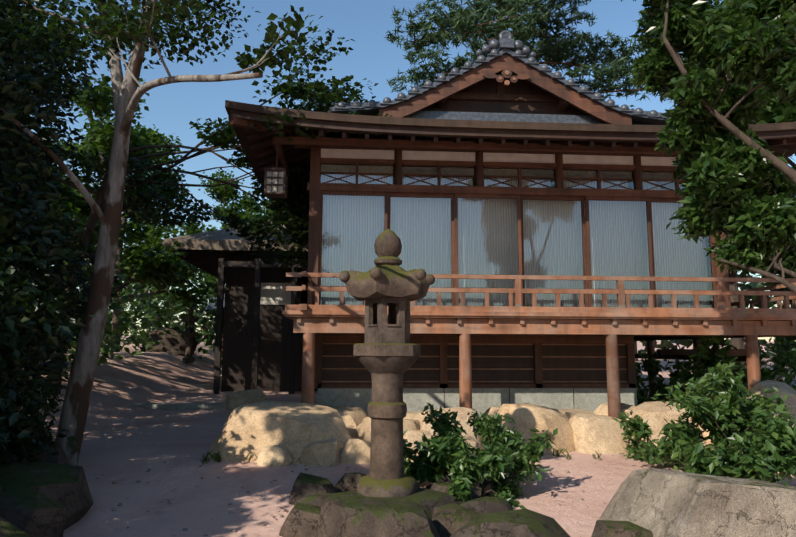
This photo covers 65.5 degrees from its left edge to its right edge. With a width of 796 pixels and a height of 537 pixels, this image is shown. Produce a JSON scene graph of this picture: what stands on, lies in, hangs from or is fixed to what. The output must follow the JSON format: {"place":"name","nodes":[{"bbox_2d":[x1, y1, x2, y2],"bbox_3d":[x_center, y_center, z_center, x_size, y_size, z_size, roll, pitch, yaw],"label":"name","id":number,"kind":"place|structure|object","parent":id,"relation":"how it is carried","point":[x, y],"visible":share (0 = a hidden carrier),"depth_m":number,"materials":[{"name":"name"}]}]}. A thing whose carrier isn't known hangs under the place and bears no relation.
{"place":"outdoors","nodes":[
{"label":"outdoors","id":0,"kind":"place"},
{"bbox_2d":[17,336,795,536],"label":"ground","id":1,"kind":"structure","parent":0,"point":[119,430],"depth_m":7.10,"materials":[{"name":"beige sand"}]},
{"bbox_2d":[0,19,56,286],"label":"tree","id":2,"kind":"object","parent":1,"relation":"on","point":[23,219],"visible":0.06,"depth_m":7.89,"materials":[{"name":"green plant"}]},
{"bbox_2d":[0,0,82,228],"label":"tree","id":3,"kind":"object","parent":1,"relation":"on","point":[64,198],"depth_m":10.55,"materials":[{"name":"green plant"}]},
{"bbox_2d":[1,0,84,245],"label":"tree","id":4,"kind":"object","parent":1,"relation":"on","point":[76,213],"visible":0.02,"depth_m":14.79,"materials":[{"name":"green plant"}]},
{"bbox_2d":[0,41,96,465],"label":"tree","id":5,"kind":"object","parent":1,"relation":"on","point":[22,435],"depth_m":6.04,"materials":[{"name":"green plant"}]},
{"bbox_2d":[0,0,122,451],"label":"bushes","id":6,"kind":"object","parent":1,"relation":"on","point":[22,96],"visible":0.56,"depth_m":7.14,"materials":[{"name":"green plant"}]},
{"bbox_2d":[0,0,234,226],"bbox_3d":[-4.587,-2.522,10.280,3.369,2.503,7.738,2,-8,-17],"label":"tree","id":7,"kind":"object","parent":1,"relation":"on","point":[174,34],"visible":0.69,"depth_m":7.93,"materials":[{"name":"green plant"}]},
{"bbox_2d":[29,160,226,368],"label":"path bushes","id":8,"kind":"object","parent":1,"relation":"on","point":[124,320],"depth_m":19.01,"materials":[{"name":"green plant"}]},
{"bbox_2d":[36,84,146,284],"bbox_3d":[-13.899,-2.521,27.920,6.925,12.528,7.717,1,-8,-4],"label":"tree","id":9,"kind":"object","parent":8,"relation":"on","point":[73,193],"depth_m":27.10,"materials":[{"name":"green plant"}]},
{"bbox_2d":[44,75,194,358],"bbox_3d":[-7.317,-1.399,15.356,4.328,7.760,4.931,1,-8,-4],"label":"tree","id":10,"kind":"object","parent":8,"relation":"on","point":[145,258],"depth_m":15.66,"materials":[{"name":"green plant"}]},
{"bbox_2d":[66,74,216,351],"bbox_3d":[-9.308,-1.871,21.888,6.140,10.000,4.726,1,-8,-4],"label":"tree","id":11,"kind":"object","parent":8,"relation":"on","point":[182,293],"depth_m":21.60,"materials":[{"name":"green plant"}]},
{"bbox_2d":[177,168,269,285],"bbox_3d":[-9.804,-0.679,35.201,5.886,10.446,6.438,7,-10,-41],"label":"tree","id":12,"kind":"object","parent":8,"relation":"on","point":[250,203],"depth_m":35.34,"materials":[{"name":"green plant"}]},
{"bbox_2d":[0,0,322,465],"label":"tree","id":13,"kind":"object","parent":1,"relation":"on","point":[127,94],"depth_m":7.22,"materials":[{"name":"grey plant"}]},
{"bbox_2d":[130,384,226,409],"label":"kerbs","id":14,"kind":"structure","parent":1,"relation":"on","point":[188,406],"depth_m":12.55,"materials":[{"name":"grey stone"}]},
{"bbox_2d":[180,308,199,362],"bbox_3d":[-7.014,2.238,20.820,0.643,1.857,0.670,1,-8,-4],"label":"stone lantern","id":15,"kind":"object","parent":1,"relation":"on","point":[189,332],"visible":1,"depth_m":20.70,"materials":[{"name":"grey stone"}]},
{"bbox_2d":[38,27,391,393],"bbox_3d":[-4.157,-1.022,10.963,8.550,6.776,5.595,1,-8,-4],"label":"tree","id":16,"kind":"object","parent":1,"relation":"on","point":[323,95],"depth_m":11.56,"materials":[{"name":"green plant"}]},
{"bbox_2d":[206,298,224,359],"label":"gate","id":17,"kind":"structure","parent":1,"relation":"on","point":[212,306],"depth_m":25.07,"materials":[{"name":"brown wood"}]},
{"bbox_2d":[187,172,269,297],"bbox_3d":[-7.361,-0.128,28.692,5.405,8.843,5.535,1,-8,-4],"label":"tree","id":18,"kind":"object","parent":1,"relation":"on","point":[232,192],"depth_m":28.78,"materials":[{"name":"green plant"}]},
{"bbox_2d":[200,202,277,337],"bbox_3d":[-4.998,0.735,23.400,4.898,7.006,4.340,1,-8,-4],"label":"tree","id":19,"kind":"object","parent":1,"relation":"on","point":[211,318],"depth_m":23.17,"materials":[{"name":"green plant"}]},
{"bbox_2d":[162,222,317,393],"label":"gate","id":20,"kind":"structure","parent":1,"relation":"on","point":[262,346],"depth_m":16.79,"materials":[{"name":"brown wood"}]},
{"bbox_2d":[256,199,269,216],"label":"tree","id":21,"kind":"object","parent":1,"relation":"on","point":[267,213],"visible":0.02,"depth_m":38.96,"materials":[{"name":"green plant"}]},
{"bbox_2d":[64,454,720,536],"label":"litter","id":22,"kind":"object","parent":1,"relation":"on","point":[232,530],"visible":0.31,"depth_m":6.30,"materials":[{"name":"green plant"}]},
{"bbox_2d":[0,327,795,536],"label":"rocks","id":23,"kind":"object","parent":1,"relation":"on","point":[47,494],"visible":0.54,"depth_m":5.42,"materials":[{"name":"beige stone"}]},
{"bbox_2d":[339,229,434,496],"bbox_3d":[-0.102,0.926,5.995,0.956,2.666,0.933,1,-8,-4],"label":"stone lantern","id":24,"kind":"object","parent":23,"relation":"on","point":[387,355],"visible":0.98,"depth_m":5.82,"materials":[{"name":"grey stone"}]},
{"bbox_2d":[65,242,795,359],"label":"woodland belt","id":25,"kind":"object","parent":1,"relation":"on","point":[665,344],"visible":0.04,"depth_m":44.94,"materials":[{"name":"green plant"}]},
{"bbox_2d":[200,448,667,536],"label":"grass tufts","id":26,"kind":"object","parent":1,"relation":"on","point":[217,456],"visible":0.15,"depth_m":7.47,"materials":[{"name":"green plant"}]},
{"bbox_2d":[403,403,557,508],"bbox_3d":[0.681,1.954,6.283,1.940,1.124,1.357,1,-8,-4],"label":"shrub","id":27,"kind":"object","parent":1,"relation":"on","point":[496,456],"depth_m":6.24,"materials":[{"name":"green plant"}]},
{"bbox_2d":[225,30,795,418],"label":"house","id":28,"kind":"structure","parent":1,"relation":"on","point":[520,205],"depth_m":10.14,"materials":[{"name":"brown wood"}]},
{"bbox_2d":[635,335,764,405],"bbox_3d":[4.759,1.845,10.158,2.364,1.727,2.540,1,-8,-4],"label":"shrub","id":29,"kind":"object","parent":1,"relation":"on","point":[720,364],"depth_m":10.13,"materials":[{"name":"green plant"}]},
{"bbox_2d":[611,373,795,485],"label":"shrub","id":30,"kind":"object","parent":1,"relation":"on","point":[766,441],"depth_m":6.67,"materials":[{"name":"green plant"}]},
{"bbox_2d":[621,0,795,293],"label":"tree","id":31,"kind":"object","parent":1,"relation":"on","point":[730,182],"depth_m":5.79,"materials":[{"name":"green plant"}]},
{"bbox_2d":[669,78,795,376],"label":"tree","id":32,"kind":"object","parent":1,"relation":"on","point":[780,340],"depth_m":18.61,"materials":[{"name":"green plant"}]},
{"bbox_2d":[672,337,795,392],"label":"shrub","id":33,"kind":"object","parent":1,"relation":"on","point":[767,374],"depth_m":11.52,"materials":[{"name":"green plant"}]},
{"bbox_2d":[729,82,795,290],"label":"tree","id":34,"kind":"object","parent":1,"relation":"on","point":[785,112],"depth_m":13.25,"materials":[{"name":"green plant"}]},
{"bbox_2d":[778,350,795,389],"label":"shrub","id":35,"kind":"object","parent":1,"relation":"on","point":[789,361],"depth_m":9.51,"materials":[{"name":"green plant"}]},
{"bbox_2d":[20,0,795,340],"label":"sky","id":36,"kind":"structure","parent":0,"point":[172,107],"materials":[{"name":"blue"}]},
{"bbox_2d":[384,0,699,100],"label":"pine","id":37,"kind":"object","parent":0,"point":[461,20],"depth_m":21.35,"materials":[{"name":"green plant"}]},
{"bbox_2d":[630,105,637,360],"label":"tree","id":38,"kind":"object","parent":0,"point":[635,343],"depth_m":38.44,"materials":[{"name":"green plant"}]},
{"bbox_2d":[742,302,792,367],"bbox_3d":[14.357,-2.765,25.804,8.009,14.651,7.204,1,-8,-4],"label":"tree","id":39,"kind":"object","parent":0,"point":[743,338],"depth_m":24.53,"materials":[{"name":"green plant"}]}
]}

